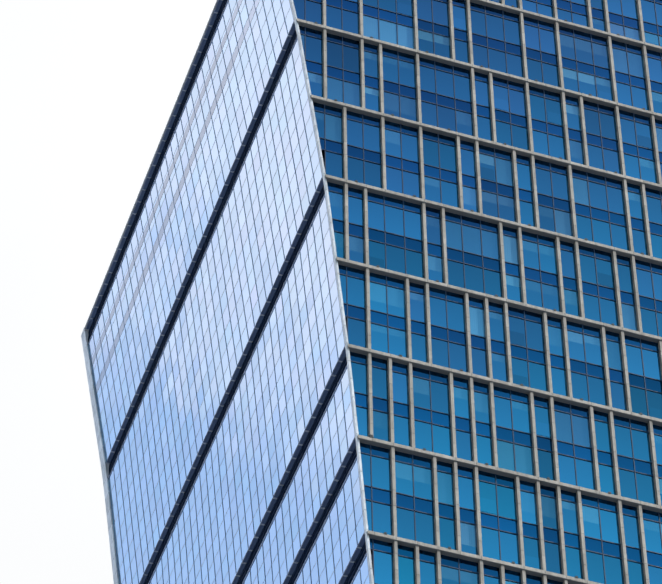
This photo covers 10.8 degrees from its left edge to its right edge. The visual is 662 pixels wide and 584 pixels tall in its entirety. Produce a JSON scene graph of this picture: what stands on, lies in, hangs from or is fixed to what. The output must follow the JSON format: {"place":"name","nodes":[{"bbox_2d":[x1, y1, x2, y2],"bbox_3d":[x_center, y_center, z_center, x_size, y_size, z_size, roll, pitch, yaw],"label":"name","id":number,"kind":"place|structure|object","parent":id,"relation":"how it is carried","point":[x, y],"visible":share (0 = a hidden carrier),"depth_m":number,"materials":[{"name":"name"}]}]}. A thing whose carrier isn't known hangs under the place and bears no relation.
{"place":"outdoors","nodes":[
{"label":"outdoors","id":0,"kind":"place"},
{"bbox_2d":[0,0,216,583],"label":"sky","id":1,"kind":"structure","parent":0,"point":[90,89],"materials":[{"name":"white"}]},
{"bbox_2d":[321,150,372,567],"bbox_3d":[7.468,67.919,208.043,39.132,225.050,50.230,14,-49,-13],"label":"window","id":2,"kind":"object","parent":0,"point":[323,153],"depth_m":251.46,"materials":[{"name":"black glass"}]},
{"bbox_2d":[86,0,369,583],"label":"mullions","id":3,"kind":"object","parent":2,"relation":"on","point":[314,519],"visible":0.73,"depth_m":263.18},
{"bbox_2d":[81,327,118,583],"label":"building edge trim","id":4,"kind":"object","parent":3,"relation":"attached to","point":[103,463],"visible":0.48,"depth_m":291.62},
{"bbox_2d":[85,0,217,328],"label":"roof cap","id":5,"kind":"object","parent":3,"relation":"on","point":[152,162],"visible":0.11,"depth_m":288.54,"materials":[{"name":"grey metal"}]},
{"bbox_2d":[88,0,369,583],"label":"glass facade","id":6,"kind":"structure","parent":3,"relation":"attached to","point":[329,568],"depth_m":263.59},
{"bbox_2d":[86,0,372,583],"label":"bands","id":7,"kind":"object","parent":3,"relation":"attached to","point":[360,552],"visible":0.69,"depth_m":263.95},
{"bbox_2d":[90,0,368,583],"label":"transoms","id":8,"kind":"object","parent":3,"relation":"attached to","point":[232,334],"visible":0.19,"depth_m":263.40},
{"bbox_2d":[289,0,373,583],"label":"corner trim","id":9,"kind":"structure","parent":3,"relation":"attached to","point":[369,559],"depth_m":238.12,"materials":[{"name":"metal"}]},
{"bbox_2d":[293,0,661,583],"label":"windows","id":10,"kind":"structure","parent":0,"point":[423,483],"depth_m":246.07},
{"bbox_2d":[296,0,661,583],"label":"horizontal facade beams","id":11,"kind":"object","parent":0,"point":[497,298],"visible":0.44,"depth_m":245.00,"materials":[{"name":"metal"}]},
{"bbox_2d":[297,0,661,583],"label":"horizontal ledges","id":12,"kind":"object","parent":11,"relation":"attached to","point":[480,297],"visible":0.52,"depth_m":247.57,"materials":[{"name":"grey metal"}]},
{"bbox_2d":[315,5,644,577],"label":"ledge fixtures","id":13,"kind":"object","parent":11,"relation":"attached to","point":[371,436],"visible":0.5,"depth_m":243.56,"materials":[{"name":"grey metal"}]},
{"bbox_2d":[300,0,661,583],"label":"window frames","id":14,"kind":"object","parent":11,"relation":"attached to","point":[482,256],"visible":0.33,"depth_m":248.01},
{"bbox_2d":[322,0,661,583],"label":"fins","id":15,"kind":"object","parent":11,"relation":"attached to","point":[509,362],"visible":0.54,"depth_m":242.96,"materials":[{"name":"grey metal"}]}
]}

